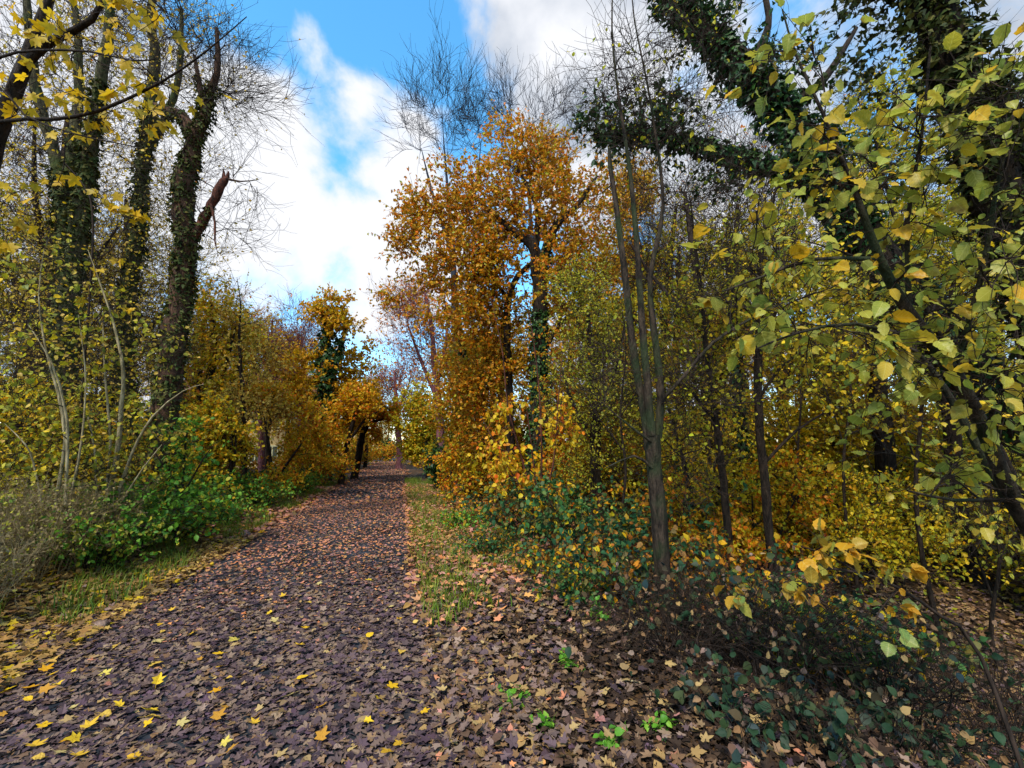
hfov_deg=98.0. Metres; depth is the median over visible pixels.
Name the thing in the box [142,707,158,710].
maple leaf
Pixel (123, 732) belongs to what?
fallen leaves
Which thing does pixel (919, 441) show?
sapling
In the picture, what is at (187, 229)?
broken ivy tree
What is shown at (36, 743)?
maple leaf
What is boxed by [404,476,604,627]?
grass
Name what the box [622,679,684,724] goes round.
fallen twig
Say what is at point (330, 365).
tree
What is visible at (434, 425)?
oak sapling
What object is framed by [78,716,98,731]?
maple leaf
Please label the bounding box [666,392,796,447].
understorey bush
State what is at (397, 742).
maple leaf
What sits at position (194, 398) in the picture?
understorey bush
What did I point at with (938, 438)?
understorey bush
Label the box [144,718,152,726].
maple leaf
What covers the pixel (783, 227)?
woodland tree
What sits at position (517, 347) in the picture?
woodland tree
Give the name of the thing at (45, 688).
maple leaf
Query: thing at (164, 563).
grass
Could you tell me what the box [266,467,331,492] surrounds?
bramble
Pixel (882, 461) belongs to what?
dark tree
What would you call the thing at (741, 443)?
ivy clad tree
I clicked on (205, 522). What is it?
bramble
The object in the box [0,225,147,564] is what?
hazel bush
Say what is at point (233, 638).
maple leaf
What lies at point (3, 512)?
dead herb
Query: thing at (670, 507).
bramble
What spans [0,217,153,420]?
woodland tree
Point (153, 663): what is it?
maple leaf
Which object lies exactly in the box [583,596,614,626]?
seedling
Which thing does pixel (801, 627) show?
bramble
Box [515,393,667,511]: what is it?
understorey bush
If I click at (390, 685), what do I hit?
maple leaf
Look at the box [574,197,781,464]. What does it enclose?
woodland tree
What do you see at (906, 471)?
understorey bush
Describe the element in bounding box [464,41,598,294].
bare tree
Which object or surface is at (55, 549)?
dead herb
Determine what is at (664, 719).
seedling
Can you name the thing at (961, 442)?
dark tree
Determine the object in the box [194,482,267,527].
bramble
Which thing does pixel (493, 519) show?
bramble
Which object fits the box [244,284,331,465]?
bare tree
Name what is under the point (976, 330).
woodland tree
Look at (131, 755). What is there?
maple leaf
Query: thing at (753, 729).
bramble
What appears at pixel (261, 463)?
bare tree
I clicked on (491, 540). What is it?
bramble
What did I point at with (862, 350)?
woodland tree
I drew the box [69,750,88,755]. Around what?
maple leaf
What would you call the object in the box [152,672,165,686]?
maple leaf
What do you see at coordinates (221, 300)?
bare tree
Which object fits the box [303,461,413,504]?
fallen leaves
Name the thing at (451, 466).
understorey bush
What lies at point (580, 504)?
bramble
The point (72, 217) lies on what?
ivy clad tree
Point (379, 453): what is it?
understorey bush
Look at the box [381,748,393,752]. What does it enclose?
maple leaf
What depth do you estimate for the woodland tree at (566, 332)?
17.51 m
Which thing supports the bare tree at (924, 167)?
on the ground at (414, 472)
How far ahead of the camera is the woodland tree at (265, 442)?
25.06 m
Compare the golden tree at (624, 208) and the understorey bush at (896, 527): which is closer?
the understorey bush at (896, 527)
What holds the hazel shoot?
on the ground at (414, 472)
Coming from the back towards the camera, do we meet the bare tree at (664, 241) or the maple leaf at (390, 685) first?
the bare tree at (664, 241)
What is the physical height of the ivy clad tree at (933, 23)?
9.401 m
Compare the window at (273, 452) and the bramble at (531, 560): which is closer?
the bramble at (531, 560)
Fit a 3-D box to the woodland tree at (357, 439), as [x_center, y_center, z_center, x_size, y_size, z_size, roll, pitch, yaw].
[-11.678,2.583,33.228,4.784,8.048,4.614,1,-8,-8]
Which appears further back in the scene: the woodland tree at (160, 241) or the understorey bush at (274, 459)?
the understorey bush at (274, 459)
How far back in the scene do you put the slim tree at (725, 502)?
5.60 m
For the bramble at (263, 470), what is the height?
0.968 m
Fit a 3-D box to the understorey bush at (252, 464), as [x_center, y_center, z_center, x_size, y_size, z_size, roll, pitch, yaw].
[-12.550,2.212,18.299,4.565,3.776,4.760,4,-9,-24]
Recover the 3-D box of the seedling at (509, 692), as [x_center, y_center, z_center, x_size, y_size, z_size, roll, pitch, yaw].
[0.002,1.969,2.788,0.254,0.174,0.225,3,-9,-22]
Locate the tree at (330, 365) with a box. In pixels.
[262,282,387,481]
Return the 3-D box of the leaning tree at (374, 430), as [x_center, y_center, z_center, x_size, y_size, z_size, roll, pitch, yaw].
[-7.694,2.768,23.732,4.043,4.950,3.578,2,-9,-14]
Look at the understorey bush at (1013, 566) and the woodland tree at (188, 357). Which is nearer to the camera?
the understorey bush at (1013, 566)
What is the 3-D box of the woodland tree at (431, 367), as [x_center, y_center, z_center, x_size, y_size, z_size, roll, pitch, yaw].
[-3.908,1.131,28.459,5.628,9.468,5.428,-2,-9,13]
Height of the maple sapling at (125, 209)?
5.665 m
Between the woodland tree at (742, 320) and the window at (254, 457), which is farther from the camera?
the window at (254, 457)
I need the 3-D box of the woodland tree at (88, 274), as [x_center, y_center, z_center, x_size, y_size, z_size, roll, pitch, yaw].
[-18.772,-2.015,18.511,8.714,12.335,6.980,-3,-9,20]
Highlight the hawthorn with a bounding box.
[518,243,689,518]
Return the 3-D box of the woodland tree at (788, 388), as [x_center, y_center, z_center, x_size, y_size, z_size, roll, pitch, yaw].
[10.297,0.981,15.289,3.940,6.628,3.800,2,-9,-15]
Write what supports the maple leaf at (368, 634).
on the fallen leaves at (123, 732)
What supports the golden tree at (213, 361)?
on the ground at (414, 472)
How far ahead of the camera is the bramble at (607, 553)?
4.67 m
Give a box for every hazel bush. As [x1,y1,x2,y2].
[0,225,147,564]
[0,226,211,516]
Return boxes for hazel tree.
[675,0,1023,542]
[743,139,1023,564]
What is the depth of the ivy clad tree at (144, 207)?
11.38 m
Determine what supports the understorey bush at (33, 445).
on the ground at (414, 472)
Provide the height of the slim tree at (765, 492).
5.548 m
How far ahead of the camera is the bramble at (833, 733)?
2.25 m
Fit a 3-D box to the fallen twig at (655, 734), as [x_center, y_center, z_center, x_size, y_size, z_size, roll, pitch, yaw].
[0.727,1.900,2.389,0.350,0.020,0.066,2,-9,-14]
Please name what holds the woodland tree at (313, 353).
on the ground at (414, 472)
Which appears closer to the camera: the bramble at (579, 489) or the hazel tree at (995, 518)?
the hazel tree at (995, 518)
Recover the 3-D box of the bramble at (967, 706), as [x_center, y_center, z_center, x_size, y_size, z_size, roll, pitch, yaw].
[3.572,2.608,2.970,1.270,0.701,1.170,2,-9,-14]
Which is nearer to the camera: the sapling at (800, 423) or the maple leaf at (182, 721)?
the maple leaf at (182, 721)
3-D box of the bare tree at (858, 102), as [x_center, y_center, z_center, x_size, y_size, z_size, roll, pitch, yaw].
[10.891,-3.386,14.213,8.028,15.305,8.355,5,-10,-30]
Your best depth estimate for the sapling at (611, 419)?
6.42 m
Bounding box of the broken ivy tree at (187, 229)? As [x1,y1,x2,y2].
[73,0,321,500]
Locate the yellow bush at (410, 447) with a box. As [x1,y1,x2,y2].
[379,376,457,477]
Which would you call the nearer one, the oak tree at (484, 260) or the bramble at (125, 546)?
the bramble at (125, 546)
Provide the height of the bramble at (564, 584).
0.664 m
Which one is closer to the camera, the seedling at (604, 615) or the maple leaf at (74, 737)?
the maple leaf at (74, 737)
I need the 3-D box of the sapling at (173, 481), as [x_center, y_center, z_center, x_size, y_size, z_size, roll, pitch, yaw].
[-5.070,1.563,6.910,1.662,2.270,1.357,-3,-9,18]
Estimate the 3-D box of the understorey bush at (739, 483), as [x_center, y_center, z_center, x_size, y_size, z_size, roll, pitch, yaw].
[3.805,1.508,8.198,4.139,2.896,3.915,-3,-9,19]
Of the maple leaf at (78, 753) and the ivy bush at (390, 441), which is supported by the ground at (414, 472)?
the ivy bush at (390, 441)
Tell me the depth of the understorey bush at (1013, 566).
7.33 m
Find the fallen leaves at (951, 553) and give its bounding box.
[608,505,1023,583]
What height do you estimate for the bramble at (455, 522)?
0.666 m
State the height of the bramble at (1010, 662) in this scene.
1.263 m
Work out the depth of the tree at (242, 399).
12.95 m
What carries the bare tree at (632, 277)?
on the ground at (414, 472)
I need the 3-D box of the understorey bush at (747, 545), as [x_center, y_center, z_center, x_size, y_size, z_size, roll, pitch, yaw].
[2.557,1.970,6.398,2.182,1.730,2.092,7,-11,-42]
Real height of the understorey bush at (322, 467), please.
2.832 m
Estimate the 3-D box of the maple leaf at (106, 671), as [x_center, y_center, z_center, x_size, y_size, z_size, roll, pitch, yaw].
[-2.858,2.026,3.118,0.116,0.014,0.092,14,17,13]
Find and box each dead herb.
[0,458,134,591]
[0,468,162,576]
[0,500,59,606]
[5,462,163,562]
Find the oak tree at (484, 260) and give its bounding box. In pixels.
[366,99,644,488]
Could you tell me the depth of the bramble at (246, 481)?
11.16 m
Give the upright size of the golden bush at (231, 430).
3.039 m
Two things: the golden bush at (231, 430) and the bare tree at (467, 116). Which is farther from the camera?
the bare tree at (467, 116)
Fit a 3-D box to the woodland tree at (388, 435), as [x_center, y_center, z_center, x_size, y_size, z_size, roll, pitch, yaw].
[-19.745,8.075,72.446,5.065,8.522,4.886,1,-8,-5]
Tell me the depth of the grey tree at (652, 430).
4.39 m
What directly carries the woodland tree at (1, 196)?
on the ground at (414, 472)
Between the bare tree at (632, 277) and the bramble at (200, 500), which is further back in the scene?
the bare tree at (632, 277)
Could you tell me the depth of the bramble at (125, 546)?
5.46 m
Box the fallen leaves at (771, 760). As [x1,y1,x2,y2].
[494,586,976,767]
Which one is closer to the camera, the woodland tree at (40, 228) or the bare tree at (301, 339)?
the woodland tree at (40, 228)
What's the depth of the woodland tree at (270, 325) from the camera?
18.95 m
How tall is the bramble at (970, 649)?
1.148 m
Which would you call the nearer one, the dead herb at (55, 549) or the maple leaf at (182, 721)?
the maple leaf at (182, 721)
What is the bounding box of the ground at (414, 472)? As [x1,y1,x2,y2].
[0,456,1023,767]
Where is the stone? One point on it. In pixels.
(104, 623)
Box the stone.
[90,620,109,628]
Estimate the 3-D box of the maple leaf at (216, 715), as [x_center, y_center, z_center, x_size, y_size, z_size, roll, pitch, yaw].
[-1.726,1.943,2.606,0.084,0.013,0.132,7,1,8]
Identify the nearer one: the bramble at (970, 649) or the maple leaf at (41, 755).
the maple leaf at (41, 755)
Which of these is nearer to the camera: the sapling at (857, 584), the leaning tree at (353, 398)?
the sapling at (857, 584)
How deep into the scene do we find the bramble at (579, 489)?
9.31 m
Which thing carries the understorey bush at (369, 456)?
on the ground at (414, 472)
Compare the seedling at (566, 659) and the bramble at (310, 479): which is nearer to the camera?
the seedling at (566, 659)
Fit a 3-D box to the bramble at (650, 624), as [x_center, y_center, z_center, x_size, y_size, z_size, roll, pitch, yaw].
[1.120,1.801,3.357,2.169,1.229,1.867,2,-9,-14]
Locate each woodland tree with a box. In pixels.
[0,94,212,440]
[0,133,282,441]
[0,177,106,421]
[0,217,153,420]
[1,185,160,406]
[82,305,160,427]
[87,223,260,421]
[136,317,229,397]
[141,295,277,416]
[188,300,300,464]
[228,306,317,472]
[272,367,316,441]
[284,329,336,387]
[337,374,387,449]
[356,381,393,467]
[378,420,393,459]
[384,422,403,440]
[413,340,449,424]
[421,342,514,434]
[430,313,531,424]
[449,310,553,441]
[510,272,637,419]
[513,235,670,428]
[555,334,671,507]
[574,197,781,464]
[645,229,806,420]
[647,308,787,487]
[685,194,896,472]
[747,347,818,451]
[773,186,1016,457]
[799,285,950,458]
[882,182,1015,392]
[892,267,1015,447]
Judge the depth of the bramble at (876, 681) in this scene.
3.10 m
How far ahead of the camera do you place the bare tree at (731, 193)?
15.09 m
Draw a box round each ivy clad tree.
[0,0,220,505]
[8,0,257,488]
[674,239,798,525]
[802,0,1023,407]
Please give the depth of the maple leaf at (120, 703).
2.72 m
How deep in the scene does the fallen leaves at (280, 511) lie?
10.62 m
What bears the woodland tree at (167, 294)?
on the ground at (414, 472)
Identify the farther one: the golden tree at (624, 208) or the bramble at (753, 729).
the golden tree at (624, 208)
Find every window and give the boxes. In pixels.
[248,445,258,462]
[270,445,277,462]
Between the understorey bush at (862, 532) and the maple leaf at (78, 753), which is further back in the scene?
the understorey bush at (862, 532)
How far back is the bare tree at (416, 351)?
19.70 m
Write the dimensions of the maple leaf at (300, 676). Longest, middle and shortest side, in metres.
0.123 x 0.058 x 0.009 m
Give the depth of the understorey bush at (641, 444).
13.21 m
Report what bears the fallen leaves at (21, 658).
on the ground at (414, 472)
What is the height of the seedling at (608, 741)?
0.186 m
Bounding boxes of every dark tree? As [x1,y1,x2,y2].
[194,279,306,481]
[772,48,974,563]
[848,180,1023,594]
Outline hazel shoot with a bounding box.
[714,517,1023,767]
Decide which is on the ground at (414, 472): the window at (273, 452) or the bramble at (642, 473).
the bramble at (642, 473)
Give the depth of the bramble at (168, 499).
6.27 m
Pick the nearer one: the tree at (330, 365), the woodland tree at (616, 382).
the woodland tree at (616, 382)
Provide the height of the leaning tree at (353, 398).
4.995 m
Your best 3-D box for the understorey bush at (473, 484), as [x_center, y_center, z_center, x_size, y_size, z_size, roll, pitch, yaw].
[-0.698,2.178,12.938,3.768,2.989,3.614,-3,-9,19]
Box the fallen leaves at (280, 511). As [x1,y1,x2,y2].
[11,478,349,538]
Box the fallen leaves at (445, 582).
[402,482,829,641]
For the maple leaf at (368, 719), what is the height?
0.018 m
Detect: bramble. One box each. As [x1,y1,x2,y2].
[0,495,199,572]
[1,472,234,560]
[84,475,240,520]
[131,465,291,498]
[146,497,248,542]
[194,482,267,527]
[211,473,303,506]
[239,464,319,487]
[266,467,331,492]
[431,504,495,532]
[443,490,515,517]
[450,520,539,558]
[452,476,596,537]
[480,468,692,564]
[488,524,601,587]
[492,466,610,518]
[517,546,642,614]
[535,500,746,609]
[547,544,827,706]
[583,475,747,553]
[602,526,958,738]
[622,488,870,654]
[628,461,758,522]
[647,638,840,767]
[685,570,992,699]
[694,561,1023,767]
[719,653,910,767]
[826,662,1023,767]
[831,612,1023,759]
[913,701,1023,767]
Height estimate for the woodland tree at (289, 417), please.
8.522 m
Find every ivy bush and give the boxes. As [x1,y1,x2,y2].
[375,438,395,459]
[420,436,448,489]
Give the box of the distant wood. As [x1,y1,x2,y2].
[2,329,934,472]
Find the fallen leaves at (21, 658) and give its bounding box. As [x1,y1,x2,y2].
[0,535,253,692]
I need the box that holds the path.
[0,458,469,767]
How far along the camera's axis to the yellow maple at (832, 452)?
8.35 m
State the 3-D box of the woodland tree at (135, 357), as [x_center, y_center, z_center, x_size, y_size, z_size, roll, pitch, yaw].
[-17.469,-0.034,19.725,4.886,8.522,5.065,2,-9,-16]
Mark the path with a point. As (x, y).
(274, 731)
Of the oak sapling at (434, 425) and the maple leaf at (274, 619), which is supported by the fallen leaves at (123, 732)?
the maple leaf at (274, 619)
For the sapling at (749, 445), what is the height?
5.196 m
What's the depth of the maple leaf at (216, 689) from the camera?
2.90 m
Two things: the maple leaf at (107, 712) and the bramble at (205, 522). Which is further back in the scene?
the bramble at (205, 522)
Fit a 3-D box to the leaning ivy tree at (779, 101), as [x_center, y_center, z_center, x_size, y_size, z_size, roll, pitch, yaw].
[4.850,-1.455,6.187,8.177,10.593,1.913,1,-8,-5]
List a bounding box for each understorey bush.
[0,344,192,510]
[0,369,195,499]
[0,378,242,518]
[111,387,261,481]
[144,410,267,477]
[263,422,359,484]
[273,448,290,469]
[341,424,393,464]
[348,441,377,466]
[382,428,418,463]
[401,425,431,468]
[408,420,520,488]
[427,380,579,500]
[433,415,525,503]
[477,391,645,509]
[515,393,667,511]
[554,381,694,495]
[566,401,760,517]
[601,395,836,533]
[608,466,766,582]
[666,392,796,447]
[677,389,937,505]
[698,438,880,589]
[730,437,967,593]
[747,408,942,517]
[763,388,1016,541]
[773,447,1023,592]
[825,401,1023,547]
[866,408,1023,562]
[900,436,1023,602]
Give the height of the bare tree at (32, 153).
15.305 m
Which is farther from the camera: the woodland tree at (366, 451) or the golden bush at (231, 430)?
the woodland tree at (366, 451)
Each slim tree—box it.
[628,184,804,569]
[689,168,894,600]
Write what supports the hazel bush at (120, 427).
on the ground at (414, 472)
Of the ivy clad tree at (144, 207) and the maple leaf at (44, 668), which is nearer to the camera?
the maple leaf at (44, 668)
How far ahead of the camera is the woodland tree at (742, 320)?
17.37 m
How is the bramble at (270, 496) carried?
on the ground at (414, 472)
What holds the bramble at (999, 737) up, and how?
on the ground at (414, 472)
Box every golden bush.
[178,387,264,495]
[232,374,350,498]
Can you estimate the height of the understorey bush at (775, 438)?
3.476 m
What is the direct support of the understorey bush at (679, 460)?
on the ground at (414, 472)
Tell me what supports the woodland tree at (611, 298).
on the ground at (414, 472)
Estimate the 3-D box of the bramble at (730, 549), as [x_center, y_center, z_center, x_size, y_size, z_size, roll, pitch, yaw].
[2.265,2.043,4.843,2.068,1.644,2.388,2,-9,-14]
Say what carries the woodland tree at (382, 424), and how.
on the ground at (414, 472)
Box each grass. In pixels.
[0,475,348,625]
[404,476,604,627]
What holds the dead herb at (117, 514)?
on the ground at (414, 472)
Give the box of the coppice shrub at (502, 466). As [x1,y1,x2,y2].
[465,278,584,541]
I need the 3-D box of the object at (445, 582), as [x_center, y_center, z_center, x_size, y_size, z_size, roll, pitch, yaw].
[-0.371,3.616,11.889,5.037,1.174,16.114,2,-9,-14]
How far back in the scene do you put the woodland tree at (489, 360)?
22.10 m
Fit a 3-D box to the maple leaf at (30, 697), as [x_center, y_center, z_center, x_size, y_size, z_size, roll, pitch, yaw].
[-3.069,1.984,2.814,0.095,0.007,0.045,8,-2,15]
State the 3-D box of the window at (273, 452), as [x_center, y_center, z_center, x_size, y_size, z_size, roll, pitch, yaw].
[-16.310,4.749,30.198,0.720,1.200,0.072,4,-9,-28]
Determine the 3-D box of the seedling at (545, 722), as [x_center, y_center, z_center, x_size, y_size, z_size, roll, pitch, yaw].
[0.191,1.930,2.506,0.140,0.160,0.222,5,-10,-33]
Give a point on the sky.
(334, 190)
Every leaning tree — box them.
[323,378,387,484]
[342,394,404,478]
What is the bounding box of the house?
[183,369,340,467]
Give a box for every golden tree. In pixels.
[141,273,277,461]
[581,147,691,399]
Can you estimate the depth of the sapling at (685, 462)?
7.18 m
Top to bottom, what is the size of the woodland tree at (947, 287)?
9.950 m
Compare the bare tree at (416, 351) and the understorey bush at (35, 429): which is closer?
the understorey bush at (35, 429)
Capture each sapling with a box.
[17,163,150,498]
[122,410,242,549]
[407,277,501,499]
[556,281,688,547]
[612,307,754,520]
[672,271,799,489]
[732,266,875,557]
[791,251,970,611]
[834,225,1008,652]
[902,419,1023,718]
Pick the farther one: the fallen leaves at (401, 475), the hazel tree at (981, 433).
the fallen leaves at (401, 475)
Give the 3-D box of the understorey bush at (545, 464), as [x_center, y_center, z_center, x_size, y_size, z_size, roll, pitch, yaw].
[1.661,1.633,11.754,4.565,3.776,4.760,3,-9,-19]
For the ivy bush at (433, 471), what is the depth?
17.74 m
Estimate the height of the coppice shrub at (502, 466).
4.286 m
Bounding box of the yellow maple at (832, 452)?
[742,322,942,528]
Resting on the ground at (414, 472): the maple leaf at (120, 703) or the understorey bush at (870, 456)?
the understorey bush at (870, 456)
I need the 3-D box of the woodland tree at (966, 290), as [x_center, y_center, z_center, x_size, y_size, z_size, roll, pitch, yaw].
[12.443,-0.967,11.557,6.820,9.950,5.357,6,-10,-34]
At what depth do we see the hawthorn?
8.44 m
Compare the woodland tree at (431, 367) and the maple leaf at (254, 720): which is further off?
the woodland tree at (431, 367)
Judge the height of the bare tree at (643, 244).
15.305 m
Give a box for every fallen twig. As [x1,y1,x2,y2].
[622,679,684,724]
[640,733,677,737]
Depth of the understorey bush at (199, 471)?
8.37 m
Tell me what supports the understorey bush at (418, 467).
on the ground at (414, 472)
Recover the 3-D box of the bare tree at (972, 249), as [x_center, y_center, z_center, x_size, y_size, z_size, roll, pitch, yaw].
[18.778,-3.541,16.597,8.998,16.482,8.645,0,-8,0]
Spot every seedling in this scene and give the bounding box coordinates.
[496,684,530,711]
[529,709,556,732]
[557,647,585,672]
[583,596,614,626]
[593,721,627,753]
[640,711,678,741]
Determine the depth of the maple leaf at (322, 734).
2.43 m
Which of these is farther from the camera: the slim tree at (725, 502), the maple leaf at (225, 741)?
the slim tree at (725, 502)
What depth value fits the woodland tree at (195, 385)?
18.14 m
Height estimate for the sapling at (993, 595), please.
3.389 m
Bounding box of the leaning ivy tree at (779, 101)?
[568,0,1023,458]
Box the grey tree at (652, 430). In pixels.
[529,0,866,630]
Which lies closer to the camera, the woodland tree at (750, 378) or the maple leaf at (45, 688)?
the maple leaf at (45, 688)
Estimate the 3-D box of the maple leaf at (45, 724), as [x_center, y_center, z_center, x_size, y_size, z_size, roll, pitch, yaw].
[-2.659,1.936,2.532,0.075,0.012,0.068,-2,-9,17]
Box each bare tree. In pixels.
[0,0,230,437]
[186,266,269,382]
[208,287,307,473]
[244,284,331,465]
[359,267,456,484]
[361,337,430,468]
[371,0,505,478]
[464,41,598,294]
[561,204,721,430]
[582,69,818,471]
[603,160,735,428]
[627,98,874,435]
[704,9,1014,464]
[789,23,1023,409]
[880,122,1012,356]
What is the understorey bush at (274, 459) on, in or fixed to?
on the ground at (414, 472)
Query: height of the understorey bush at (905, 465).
3.476 m
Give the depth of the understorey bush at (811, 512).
6.67 m
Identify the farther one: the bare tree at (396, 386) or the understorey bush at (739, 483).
the bare tree at (396, 386)
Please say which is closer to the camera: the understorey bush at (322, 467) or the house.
the understorey bush at (322, 467)
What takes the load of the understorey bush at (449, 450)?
on the ground at (414, 472)
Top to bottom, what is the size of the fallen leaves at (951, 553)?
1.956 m
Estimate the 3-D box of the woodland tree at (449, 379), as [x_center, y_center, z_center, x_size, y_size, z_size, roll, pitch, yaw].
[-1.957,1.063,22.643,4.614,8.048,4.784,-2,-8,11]
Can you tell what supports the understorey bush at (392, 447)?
on the ground at (414, 472)
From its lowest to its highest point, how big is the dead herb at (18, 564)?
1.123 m
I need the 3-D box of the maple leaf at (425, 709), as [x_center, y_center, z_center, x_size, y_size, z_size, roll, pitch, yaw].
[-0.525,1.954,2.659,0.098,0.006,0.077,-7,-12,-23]
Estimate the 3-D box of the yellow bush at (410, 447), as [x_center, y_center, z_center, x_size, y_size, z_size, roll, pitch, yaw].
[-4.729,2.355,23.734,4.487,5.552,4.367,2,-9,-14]
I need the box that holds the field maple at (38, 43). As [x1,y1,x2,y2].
[0,0,246,274]
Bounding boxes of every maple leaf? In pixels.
[23,695,32,700]
[25,738,47,745]
[29,683,56,693]
[32,752,49,759]
[36,720,52,728]
[38,663,53,671]
[62,731,86,742]
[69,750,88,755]
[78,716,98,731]
[97,709,111,716]
[98,668,111,675]
[114,699,123,706]
[126,751,142,758]
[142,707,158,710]
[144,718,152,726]
[146,661,163,667]
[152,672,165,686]
[173,716,191,726]
[207,685,226,692]
[210,707,225,719]
[217,735,233,745]
[228,636,241,640]
[250,717,259,723]
[269,617,278,621]
[290,675,307,680]
[314,725,330,746]
[363,632,373,638]
[364,716,373,722]
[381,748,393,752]
[386,681,398,687]
[393,740,402,745]
[420,707,429,713]
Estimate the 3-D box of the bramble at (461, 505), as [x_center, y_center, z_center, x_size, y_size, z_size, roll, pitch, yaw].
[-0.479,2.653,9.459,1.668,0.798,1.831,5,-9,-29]
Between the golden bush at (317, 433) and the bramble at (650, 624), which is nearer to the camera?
the bramble at (650, 624)
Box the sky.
[0,0,1023,440]
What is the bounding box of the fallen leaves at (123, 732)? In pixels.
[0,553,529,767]
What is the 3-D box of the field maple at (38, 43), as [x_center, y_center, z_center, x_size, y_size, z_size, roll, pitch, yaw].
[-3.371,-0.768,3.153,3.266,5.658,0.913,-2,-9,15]

